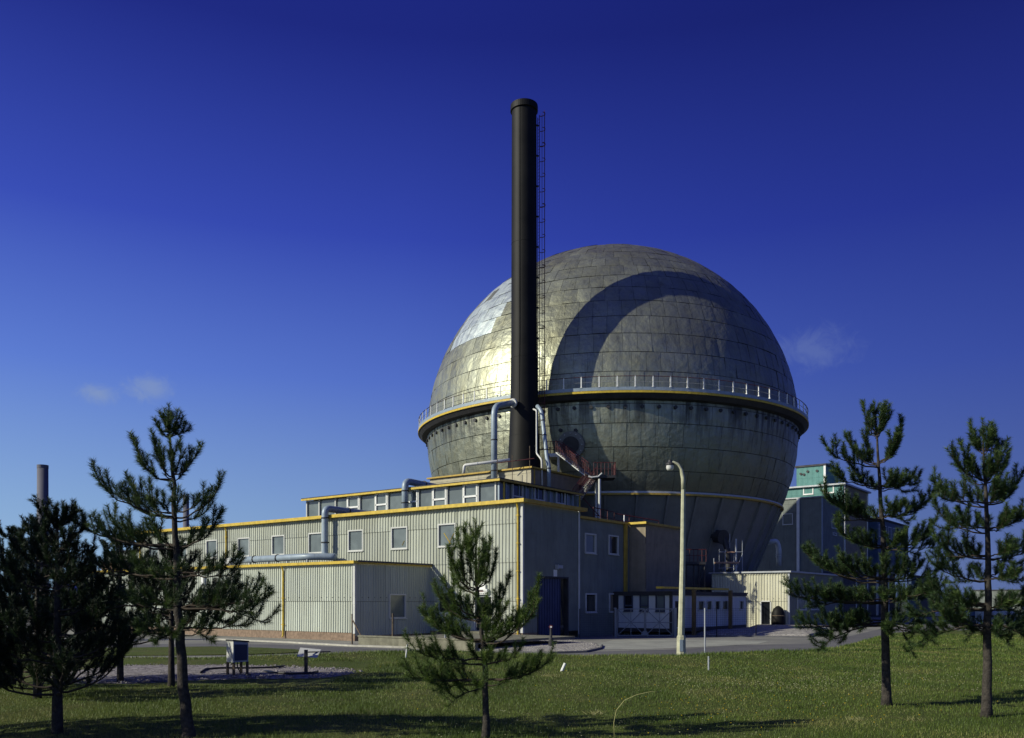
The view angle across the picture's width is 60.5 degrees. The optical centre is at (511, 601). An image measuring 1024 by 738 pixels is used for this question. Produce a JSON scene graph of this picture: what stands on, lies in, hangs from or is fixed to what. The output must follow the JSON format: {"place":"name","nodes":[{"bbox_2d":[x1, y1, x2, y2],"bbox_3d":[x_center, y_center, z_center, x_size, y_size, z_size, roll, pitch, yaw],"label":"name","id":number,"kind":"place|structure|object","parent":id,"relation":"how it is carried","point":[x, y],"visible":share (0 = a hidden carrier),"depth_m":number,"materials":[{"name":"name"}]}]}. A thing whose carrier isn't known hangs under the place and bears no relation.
{"place":"outdoors","nodes":[
{"label":"outdoors","id":0,"kind":"place"},
{"bbox_2d":[24,646,298,655],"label":"grass verge","id":1,"kind":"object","parent":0,"point":[190,651],"depth_m":40.97,"materials":[{"name":"green plant"}]},
{"bbox_2d":[125,653,329,657],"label":"footpath","id":2,"kind":"structure","parent":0,"point":[198,656],"depth_m":37.82,"materials":[{"name":"concrete"}]},
{"bbox_2d":[0,630,1023,737],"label":"lawn","id":3,"kind":"structure","parent":0,"point":[356,665],"depth_m":20.10,"materials":[{"name":"green plant"}]},
{"bbox_2d":[0,605,32,688],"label":"pine tree","id":4,"kind":"object","parent":3,"relation":"on","point":[6,648],"visible":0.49,"depth_m":15.20,"materials":[{"name":"green plant"}]},
{"bbox_2d":[0,520,81,684],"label":"pine tree","id":5,"kind":"object","parent":3,"relation":"on","point":[12,529],"visible":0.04,"depth_m":23.97,"materials":[{"name":"green plant"}]},
{"bbox_2d":[0,513,120,698],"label":"pine tree","id":6,"kind":"object","parent":3,"relation":"on","point":[35,669],"visible":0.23,"depth_m":20.49,"materials":[{"name":"green plant"}]},
{"bbox_2d":[0,493,152,733],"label":"pine tree","id":7,"kind":"object","parent":3,"relation":"on","point":[59,576],"visible":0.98,"depth_m":14.81,"materials":[{"name":"green plant"}]},
{"bbox_2d":[46,527,194,681],"bbox_3d":[-11.135,0.139,25.077,3.950,4.622,3.439,0,0,0],"label":"pine tree","id":8,"kind":"object","parent":3,"relation":"on","point":[120,668],"visible":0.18,"depth_m":24.83,"materials":[{"name":"green plant"}]},
{"bbox_2d":[112,540,225,686],"bbox_3d":[-9.316,0.335,23.539,3.408,4.230,2.947,0,0,0],"label":"pine tree","id":9,"kind":"object","parent":3,"relation":"on","point":[191,615],"visible":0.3,"depth_m":23.57,"materials":[{"name":"green plant"}]},
{"bbox_2d":[68,401,281,737],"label":"pine tree","id":10,"kind":"object","parent":3,"relation":"on","point":[128,530],"visible":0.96,"depth_m":14.61,"materials":[{"name":"green plant"}]},
{"bbox_2d":[74,665,353,683],"bbox_3d":[-10.285,2.320,28.996,9.518,0.160,7.754,0,0,-25],"label":"cinder patch","id":11,"kind":"object","parent":3,"relation":"on","point":[141,672],"visible":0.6,"depth_m":27.46,"materials":[{"name":"grey gravel"}]},
{"bbox_2d":[48,663,362,683],"bbox_3d":[-10.249,2.258,28.986,9.569,0.065,7.706,0,0,-25],"label":"loose cinder","id":12,"kind":"object","parent":11,"relation":"on","point":[229,676],"visible":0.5,"depth_m":27.03,"materials":[{"name":"grey gravel"}]},
{"bbox_2d":[226,639,250,674],"bbox_3d":[-8.377,1.789,27.123,0.801,1.223,0.599,0,0,38],"label":"electrical cabinet","id":13,"kind":"object","parent":11,"relation":"on","point":[237,651],"visible":0.77,"depth_m":27.09,"materials":[{"name":"metal"}]},
{"bbox_2d":[200,665,283,672],"bbox_3d":[-9.191,2.230,29.125,1.236,0.061,3.329,0,0,39],"label":"hose","id":14,"kind":"object","parent":11,"relation":"on","point":[204,669],"visible":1,"depth_m":29.36,"materials":[{"name":"black rubber"}]},
{"bbox_2d":[264,670,318,674],"bbox_3d":[-7.095,2.230,27.556,1.878,0.061,1.004,0,0,8],"label":"hose","id":15,"kind":"object","parent":11,"relation":"on","point":[276,672],"visible":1,"depth_m":27.22,"materials":[{"name":"black rubber"}]},
{"bbox_2d":[297,648,330,671],"bbox_3d":[-6.275,1.939,27.795,1.021,0.921,0.472,0,0,-8],"label":"tilted board","id":16,"kind":"object","parent":11,"relation":"on","point":[305,653],"visible":0.83,"depth_m":27.72,"materials":[{"name":"metal"}]},
{"bbox_2d":[395,517,558,737],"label":"pine tree","id":17,"kind":"object","parent":3,"relation":"on","point":[448,625],"visible":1,"depth_m":14.74,"materials":[{"name":"green plant"}]},
{"bbox_2d":[390,702,804,737],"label":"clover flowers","id":18,"kind":"object","parent":3,"relation":"on","point":[579,717],"visible":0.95,"depth_m":16.43,"materials":[{"name":"white plant"}]},
{"bbox_2d":[614,691,653,737],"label":"dry stem","id":19,"kind":"object","parent":3,"relation":"on","point":[620,705],"visible":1,"depth_m":14.80,"materials":[{"name":"plant"}]},
{"bbox_2d":[548,693,919,734],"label":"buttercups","id":20,"kind":"object","parent":3,"relation":"on","point":[731,711],"visible":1,"depth_m":18.25,"materials":[{"name":"yellow plant"}]},
{"bbox_2d":[502,658,999,687],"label":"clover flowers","id":21,"kind":"object","parent":3,"relation":"on","point":[826,670],"visible":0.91,"depth_m":26.99,"materials":[{"name":"white plant"}]},
{"bbox_2d":[522,670,1021,701],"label":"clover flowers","id":22,"kind":"object","parent":3,"relation":"on","point":[751,683],"visible":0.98,"depth_m":23.93,"materials":[{"name":"white plant"}]},
{"bbox_2d":[778,398,951,705],"bbox_3d":[7.734,-1.006,19.167,4.184,6.935,2.659,0,0,0],"label":"pine tree","id":23,"kind":"object","parent":3,"relation":"on","point":[855,617],"visible":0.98,"depth_m":18.90,"materials":[{"name":"green plant"}]},
{"bbox_2d":[847,716,884,721],"bbox_3d":[6.809,2.272,17.094,0.761,0.099,0.722,0,0,13],"label":"straw tuft","id":24,"kind":"object","parent":3,"relation":"on","point":[852,718],"visible":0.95,"depth_m":17.04,"materials":[{"name":"beige plant"}]},
{"bbox_2d":[901,416,1023,717],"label":"pine tree","id":25,"kind":"object","parent":3,"relation":"on","point":[1000,490],"visible":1,"depth_m":17.15,"materials":[{"name":"green plant"}]},
{"bbox_2d":[0,0,1023,598],"label":"sky","id":26,"kind":"structure","parent":0,"point":[276,224],"materials":[{"name":"blue"}]},
{"bbox_2d":[6,617,1021,651],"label":"yard","id":27,"kind":"structure","parent":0,"point":[770,640],"depth_m":54.84,"materials":[{"name":"concrete"}]},
{"bbox_2d":[89,560,432,640],"bbox_3d":[-20.442,0.170,64.860,32.750,5.260,7.058,0,0,37],"label":"corrugated annex","id":28,"kind":"object","parent":27,"relation":"on","point":[321,600],"visible":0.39,"depth_m":55.29,"materials":[{"name":"grey metal"}]},
{"bbox_2d":[226,505,370,564],"bbox_3d":[-15.114,-4.624,65.364,16.161,4.649,5.890,0,0,5],"label":"roof duct","id":29,"kind":"object","parent":28,"relation":"on","point":[325,554],"visible":0.73,"depth_m":63.24,"materials":[{"name":"metal"}]},
{"bbox_2d":[389,594,406,618],"bbox_3d":[-7.261,0.336,55.550,0.235,1.599,1.581,0,0,37],"label":"window","id":30,"kind":"structure","parent":28,"relation":"in","point":[397,602],"depth_m":55.63,"materials":[{"name":"grey glass"}]},
{"bbox_2d":[134,638,497,650],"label":"kerb","id":31,"kind":"structure","parent":27,"relation":"on","point":[349,645],"depth_m":49.04,"materials":[{"name":"grey concrete"}]},
{"bbox_2d":[136,498,587,635],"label":"process hall","id":32,"kind":"structure","parent":27,"relation":"on","point":[528,551],"depth_m":57.81,"materials":[{"name":"metal"}]},
{"bbox_2d":[206,540,216,558],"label":"window","id":33,"kind":"structure","parent":32,"relation":"in","point":[211,545],"depth_m":72.61,"materials":[{"name":"grey glass"}]},
{"bbox_2d":[237,537,249,556],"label":"window","id":34,"kind":"structure","parent":32,"relation":"in","point":[245,542],"depth_m":69.91,"materials":[{"name":"grey glass"}]},
{"bbox_2d":[271,535,284,554],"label":"window","id":35,"kind":"structure","parent":32,"relation":"in","point":[277,541],"depth_m":67.47,"materials":[{"name":"grey glass"}]},
{"bbox_2d":[308,532,321,552],"bbox_3d":[-14.503,-4.280,64.842,1.600,1.560,0.235,0,0,37],"label":"window","id":36,"kind":"structure","parent":32,"relation":"in","point":[314,539],"depth_m":64.93,"materials":[{"name":"grey glass"}]},
{"bbox_2d":[347,529,362,551],"bbox_3d":[-11.078,-4.280,62.292,1.600,1.560,0.235,0,0,37],"label":"window","id":37,"kind":"structure","parent":32,"relation":"in","point":[355,537],"depth_m":62.38,"materials":[{"name":"grey glass"}]},
{"bbox_2d":[390,526,407,549],"bbox_3d":[-7.652,-4.280,59.742,1.600,1.560,0.235,0,0,37],"label":"window","id":38,"kind":"structure","parent":32,"relation":"in","point":[399,535],"depth_m":59.82,"materials":[{"name":"grey glass"}]},
{"bbox_2d":[301,477,583,534],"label":"glazed clerestory","id":39,"kind":"object","parent":32,"relation":"on","point":[489,489],"visible":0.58,"depth_m":66.50,"materials":[{"name":"beige glass"}]},
{"bbox_2d":[347,496,358,508],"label":"window","id":40,"kind":"structure","parent":39,"relation":"in","point":[353,501],"depth_m":70.89,"materials":[{"name":"white paint"}]},
{"bbox_2d":[375,493,386,510],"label":"window","id":41,"kind":"structure","parent":39,"relation":"in","point":[380,499],"depth_m":69.00,"materials":[{"name":"white paint"}]},
{"bbox_2d":[409,490,416,507],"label":"window","id":42,"kind":"structure","parent":39,"relation":"in","point":[412,493],"depth_m":66.96,"materials":[{"name":"white paint"}]},
{"bbox_2d":[401,478,434,507],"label":"roof duct","id":43,"kind":"object","parent":39,"relation":"on","point":[407,482],"visible":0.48,"depth_m":66.53,"materials":[{"name":"metal"}]},
{"bbox_2d":[433,487,445,505],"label":"window","id":44,"kind":"structure","parent":39,"relation":"in","point":[439,494],"depth_m":65.36,"materials":[{"name":"white paint"}]},
{"bbox_2d":[463,484,476,502],"bbox_3d":[-2.995,-7.230,63.547,1.279,2.460,0.130,0,0,37],"label":"window","id":45,"kind":"structure","parent":39,"relation":"in","point":[470,490],"depth_m":63.60,"materials":[{"name":"grey glass"}]},
{"bbox_2d":[511,484,522,498],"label":"window","id":46,"kind":"structure","parent":39,"relation":"in","point":[514,488],"depth_m":63.76,"materials":[{"name":"grey glass"}]},
{"bbox_2d":[533,488,544,505],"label":"window","id":47,"kind":"structure","parent":39,"relation":"in","point":[541,492],"depth_m":66.15,"materials":[{"name":"grey glass"}]},
{"bbox_2d":[556,492,565,504],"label":"window","id":48,"kind":"structure","parent":39,"relation":"in","point":[558,495],"depth_m":68.45,"materials":[{"name":"clear glass"}]},
{"bbox_2d":[437,523,455,547],"bbox_3d":[-4.227,-4.280,57.193,1.600,1.560,0.235,0,0,37],"label":"window","id":49,"kind":"structure","parent":32,"relation":"in","point":[447,528],"depth_m":57.34,"materials":[{"name":"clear glass"}]},
{"bbox_2d":[438,592,456,613],"bbox_3d":[-4.199,0.120,57.171,1.673,1.460,0.235,0,0,37],"label":"window","id":50,"kind":"structure","parent":32,"relation":"in","point":[441,608],"depth_m":57.44,"materials":[{"name":"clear glass"}]},
{"bbox_2d":[474,595,492,629],"bbox_3d":[-1.765,0.740,55.444,1.507,2.220,0.220,0,0,37],"label":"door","id":51,"kind":"structure","parent":32,"relation":"in","point":[476,626],"depth_m":55.73,"materials":[{"name":"white glass"}]},
{"bbox_2d":[427,466,580,534],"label":"cream plant room","id":52,"kind":"object","parent":32,"relation":"on","point":[532,474],"visible":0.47,"depth_m":76.63,"materials":[{"name":"metal"}]},
{"bbox_2d":[497,446,533,479],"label":"roof handrail","id":53,"kind":"object","parent":52,"relation":"on","point":[512,463],"visible":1,"depth_m":73.47,"materials":[{"name":"red metal"}]},
{"bbox_2d":[533,408,542,484],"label":"stack pipe","id":54,"kind":"object","parent":52,"relation":"on","point":[537,454],"visible":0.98,"depth_m":75.35,"materials":[{"name":"silver metal"}]},
{"bbox_2d":[535,404,550,486],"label":"stack pipe","id":55,"kind":"object","parent":52,"relation":"on","point":[543,427],"visible":0.98,"depth_m":75.73,"materials":[{"name":"metal"}]},
{"bbox_2d":[537,576,568,635],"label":"sliding door","id":56,"kind":"structure","parent":32,"relation":"in","point":[549,611],"depth_m":56.54,"materials":[{"name":"blue paint"}]},
{"bbox_2d":[351,613,445,643],"bbox_3d":[-6.347,1.519,46.094,7.170,1.816,0.919,0,0,38],"label":"stake fence","id":57,"kind":"object","parent":27,"relation":"on","point":[352,621],"visible":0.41,"depth_m":47.93,"materials":[{"name":"metal"}]},
{"bbox_2d":[358,633,574,650],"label":"wall","id":58,"kind":"structure","parent":27,"relation":"on","point":[389,640],"depth_m":45.81,"materials":[{"name":"concrete"}]},
{"bbox_2d":[507,98,545,468],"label":"exhaust stack","id":59,"kind":"object","parent":27,"relation":"on","point":[525,246],"visible":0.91,"depth_m":78.01,"materials":[{"name":"black paint"}]},
{"bbox_2d":[491,398,516,477],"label":"stack duct","id":60,"kind":"object","parent":59,"relation":"attached to","point":[512,402],"visible":0.83,"depth_m":75.12,"materials":[{"name":"metal"}]},
{"bbox_2d":[462,458,509,473],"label":"roof pipe","id":61,"kind":"object","parent":60,"relation":"attached to","point":[481,463],"visible":0.99,"depth_m":75.21,"materials":[{"name":"metal"}]},
{"bbox_2d":[478,640,599,651],"bbox_3d":[2.194,2.350,47.013,5.772,0.099,11.819,0,0,18],"label":"gravel bed","id":62,"kind":"object","parent":27,"relation":"on","point":[561,644],"visible":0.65,"depth_m":45.12,"materials":[{"name":"grey gravel"}]},
{"bbox_2d":[548,625,557,645],"bbox_3d":[2.139,1.817,45.665,0.484,1.165,0.254,0,0,0],"label":"marker post","id":63,"kind":"object","parent":62,"relation":"on","point":[550,640],"visible":0.9,"depth_m":45.60,"materials":[{"name":"metal"}]},
{"bbox_2d":[493,644,602,653],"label":"kerb","id":64,"kind":"structure","parent":27,"relation":"on","point":[599,648],"depth_m":40.63,"materials":[{"name":"grey concrete"}]},
{"bbox_2d":[477,516,680,636],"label":"flat roofed block","id":65,"kind":"structure","parent":27,"relation":"on","point":[618,556],"depth_m":63.09,"materials":[{"name":"grey metal"}]},
{"bbox_2d":[584,533,596,554],"bbox_3d":[5.353,-3.928,60.085,0.235,1.423,1.500,0,0,37],"label":"window","id":66,"kind":"structure","parent":65,"relation":"in","point":[590,539],"depth_m":60.11,"materials":[{"name":"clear glass"}]},
{"bbox_2d":[585,593,596,613],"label":"window","id":67,"kind":"structure","parent":65,"relation":"in","point":[590,598],"depth_m":60.21,"materials":[{"name":"clear glass"}]},
{"bbox_2d":[609,593,613,612],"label":"window","id":68,"kind":"structure","parent":65,"relation":"in","point":[610,594],"depth_m":62.38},
{"bbox_2d":[608,535,619,555],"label":"window","id":69,"kind":"structure","parent":65,"relation":"in","point":[613,540],"depth_m":62.72,"materials":[{"name":"clear glass"}]},
{"bbox_2d":[583,498,658,524],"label":"roof railing","id":70,"kind":"object","parent":65,"relation":"on","point":[600,516],"visible":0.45,"depth_m":75.17,"materials":[{"name":"red metal"}]},
{"bbox_2d":[579,609,613,637],"bbox_3d":[5.606,1.447,57.967,2.418,1.905,0.069,0,0,-11],"label":"wire fence","id":71,"kind":"object","parent":27,"relation":"on","point":[588,615],"visible":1,"depth_m":57.86,"materials":[{"name":"metal"}]},
{"bbox_2d":[418,244,808,624],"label":"reactor sphere","id":72,"kind":"object","parent":27,"relation":"on","point":[656,359],"visible":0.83,"depth_m":82.79,"materials":[{"name":"metal"}]},
{"bbox_2d":[547,440,615,517],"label":"steel staircase","id":73,"kind":"structure","parent":72,"relation":"attached to","point":[593,478],"depth_m":77.40,"materials":[{"name":"metal"}]},
{"bbox_2d":[614,608,676,636],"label":"double gate","id":74,"kind":"structure","parent":27,"relation":"on","point":[659,622],"depth_m":58.30,"materials":[{"name":"metal"}]},
{"bbox_2d":[613,591,747,635],"bbox_3d":[13.060,0.860,66.651,4.729,3.080,13.535,0,0,37],"label":"site cabin","id":75,"kind":"object","parent":27,"relation":"on","point":[708,601],"visible":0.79,"depth_m":62.15,"materials":[{"name":"metal"}]},
{"bbox_2d":[623,595,632,611],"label":"window","id":76,"kind":"structure","parent":75,"relation":"in","point":[628,599],"depth_m":61.97,"materials":[{"name":"glass"}]},
{"bbox_2d":[639,595,648,611],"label":"window","id":77,"kind":"structure","parent":75,"relation":"in","point":[643,599],"depth_m":61.26,"materials":[{"name":"glass"}]},
{"bbox_2d":[655,595,664,611],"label":"window","id":78,"kind":"structure","parent":75,"relation":"in","point":[659,599],"depth_m":60.52,"materials":[{"name":"glass"}]},
{"bbox_2d":[698,600,704,610],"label":"window","id":79,"kind":"structure","parent":75,"relation":"in","point":[701,603],"depth_m":63.86,"materials":[{"name":"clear glass"}]},
{"bbox_2d":[706,600,712,610],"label":"window","id":80,"kind":"structure","parent":75,"relation":"in","point":[709,603],"depth_m":64.99,"materials":[{"name":"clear glass"}]},
{"bbox_2d":[714,600,721,610],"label":"window","id":81,"kind":"structure","parent":75,"relation":"in","point":[717,603],"depth_m":66.27,"materials":[{"name":"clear glass"}]},
{"bbox_2d":[722,601,727,610],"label":"window","id":82,"kind":"structure","parent":75,"relation":"in","point":[724,603],"depth_m":67.32,"materials":[{"name":"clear glass"}]},
{"bbox_2d":[739,601,743,609],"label":"window","id":83,"kind":"structure","parent":75,"relation":"in","point":[741,603],"depth_m":70.03,"materials":[{"name":"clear glass"}]},
{"bbox_2d":[656,586,732,634],"bbox_3d":[13.238,0.710,62.847,0.770,3.380,11.086,0,0,37],"label":"yellow gantry","id":84,"kind":"object","parent":27,"relation":"on","point":[730,605],"visible":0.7,"depth_m":63.21,"materials":[{"name":"yellow metal"}]},
{"bbox_2d":[685,549,705,591],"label":"access platform","id":85,"kind":"structure","parent":84,"relation":"on","point":[693,564],"depth_m":79.63,"materials":[{"name":"metal"}]},
{"bbox_2d":[677,608,756,636],"bbox_3d":[13.841,1.425,59.000,6.086,1.950,0.381,0,0,-16],"label":"wire fence","id":86,"kind":"object","parent":27,"relation":"on","point":[733,628],"visible":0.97,"depth_m":59.21,"materials":[{"name":"metal"}]},
{"bbox_2d":[685,635,809,637],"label":"kerb","id":87,"kind":"structure","parent":27,"relation":"on","point":[743,636],"depth_m":58.64,"materials":[{"name":"grey concrete"}]},
{"bbox_2d":[709,571,844,626],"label":"shed","id":88,"kind":"structure","parent":27,"relation":"on","point":[764,590],"depth_m":80.53,"materials":[{"name":"beige metal"}]},
{"bbox_2d":[714,539,742,571],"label":"scaffold","id":89,"kind":"object","parent":88,"relation":"on","point":[733,562],"visible":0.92,"depth_m":82.95,"materials":[{"name":"metal"}]},
{"bbox_2d":[762,602,769,623],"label":"doorway","id":90,"kind":"structure","parent":88,"relation":"in","point":[765,605],"depth_m":79.97,"materials":[{"name":"black glass"}]},
{"bbox_2d":[797,595,806,610],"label":"window","id":91,"kind":"structure","parent":88,"relation":"in","point":[802,603],"depth_m":81.38,"materials":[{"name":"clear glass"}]},
{"bbox_2d":[771,606,784,624],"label":"dark drum","id":92,"kind":"object","parent":27,"relation":"on","point":[778,615],"visible":0.77,"depth_m":78.04,"materials":[{"name":"black paint"}]},
{"bbox_2d":[843,563,869,618],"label":"dark link block","id":93,"kind":"structure","parent":27,"relation":"on","point":[846,582],"depth_m":121.94,"materials":[{"name":"metal"}]},
{"bbox_2d":[992,608,1016,616],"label":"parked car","id":94,"kind":"object","parent":27,"relation":"on","point":[995,613],"visible":0.21,"depth_m":129.12,"materials":[{"name":"metal"}]},
{"bbox_2d":[24,625,1003,656],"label":"road","id":95,"kind":"structure","parent":0,"point":[832,644],"depth_m":45.28,"materials":[{"name":"grey asphalt"}]},
{"bbox_2d":[666,460,685,655],"bbox_3d":[7.040,-1.846,37.751,0.864,8.493,0.390,0,0,0],"label":"street lamp","id":96,"kind":"object","parent":95,"relation":"on","point":[681,642],"visible":0.95,"depth_m":37.66,"materials":[{"name":"metal"}]},
{"bbox_2d":[704,608,705,652],"bbox_3d":[8.739,1.355,39.755,0.065,2.089,0.065,0,0,22],"label":"sign post","id":97,"kind":"object","parent":95,"relation":"on","point":[704,630],"visible":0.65,"depth_m":39.73,"materials":[{"name":"metal"}]},
{"bbox_2d":[25,602,1021,616],"bbox_3d":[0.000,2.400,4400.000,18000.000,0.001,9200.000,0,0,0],"label":"ground","id":98,"kind":"structure","parent":0,"point":[879,615],"depth_m":157.89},
{"bbox_2d":[37,464,48,593],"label":"chimney","id":99,"kind":"object","parent":98,"relation":"on","point":[42,481],"visible":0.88,"depth_m":318.44,"materials":[{"name":"grey metal"}]},
{"bbox_2d":[183,499,188,526],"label":"chimney","id":100,"kind":"object","parent":98,"relation":"on","point":[186,523],"visible":0.06,"depth_m":329.08,"materials":[{"name":"grey metal"}]},
{"bbox_2d":[757,496,842,574],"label":"grey tower block","id":101,"kind":"structure","parent":98,"relation":"on","point":[801,520],"depth_m":127.26,"materials":[{"name":"metal"}]},
{"bbox_2d":[768,539,781,565],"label":"duct","id":102,"kind":"object","parent":101,"relation":"attached to","point":[776,542],"depth_m":117.68,"materials":[{"name":"metal"}]},
{"bbox_2d":[868,517,908,614],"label":"blue panel building","id":103,"kind":"structure","parent":98,"relation":"on","point":[890,526],"depth_m":156.22,"materials":[{"name":"metal"}]},
{"bbox_2d":[597,640,767,648],"bbox_3d":[8.518,2.386,48.575,8.901,0.001,12.976,0,0,26],"label":"concrete apron","id":104,"kind":"object","parent":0,"point":[637,644],"visible":1,"depth_m":49.46,"materials":[{"name":"grey concrete"}]},
{"bbox_2d":[696,624,827,635],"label":"gravel bank","id":105,"kind":"structure","parent":0,"point":[774,630],"depth_m":63.24,"materials":[{"name":"grey gravel"}]},
{"bbox_2d":[786,483,870,562],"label":"teal office block","id":106,"kind":"structure","parent":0,"point":[809,491],"depth_m":143.78,"materials":[{"name":"metal"}]},
{"bbox_2d":[795,463,836,485],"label":"teal penthouse","id":107,"kind":"object","parent":106,"relation":"on","point":[812,474],"visible":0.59,"depth_m":147.45,"materials":[{"name":"metal"}]},
{"bbox_2d":[906,575,938,613],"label":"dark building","id":108,"kind":"structure","parent":0,"point":[924,604],"depth_m":173.63,"materials":[{"name":"metal"}]},
{"bbox_2d":[975,611,983,622],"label":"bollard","id":109,"kind":"object","parent":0,"point":[978,612],"visible":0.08,"depth_m":94.67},
{"bbox_2d":[973,589,1023,609],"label":"building","id":110,"kind":"structure","parent":0,"point":[994,592],"depth_m":233.82,"materials":[{"name":"metal"}]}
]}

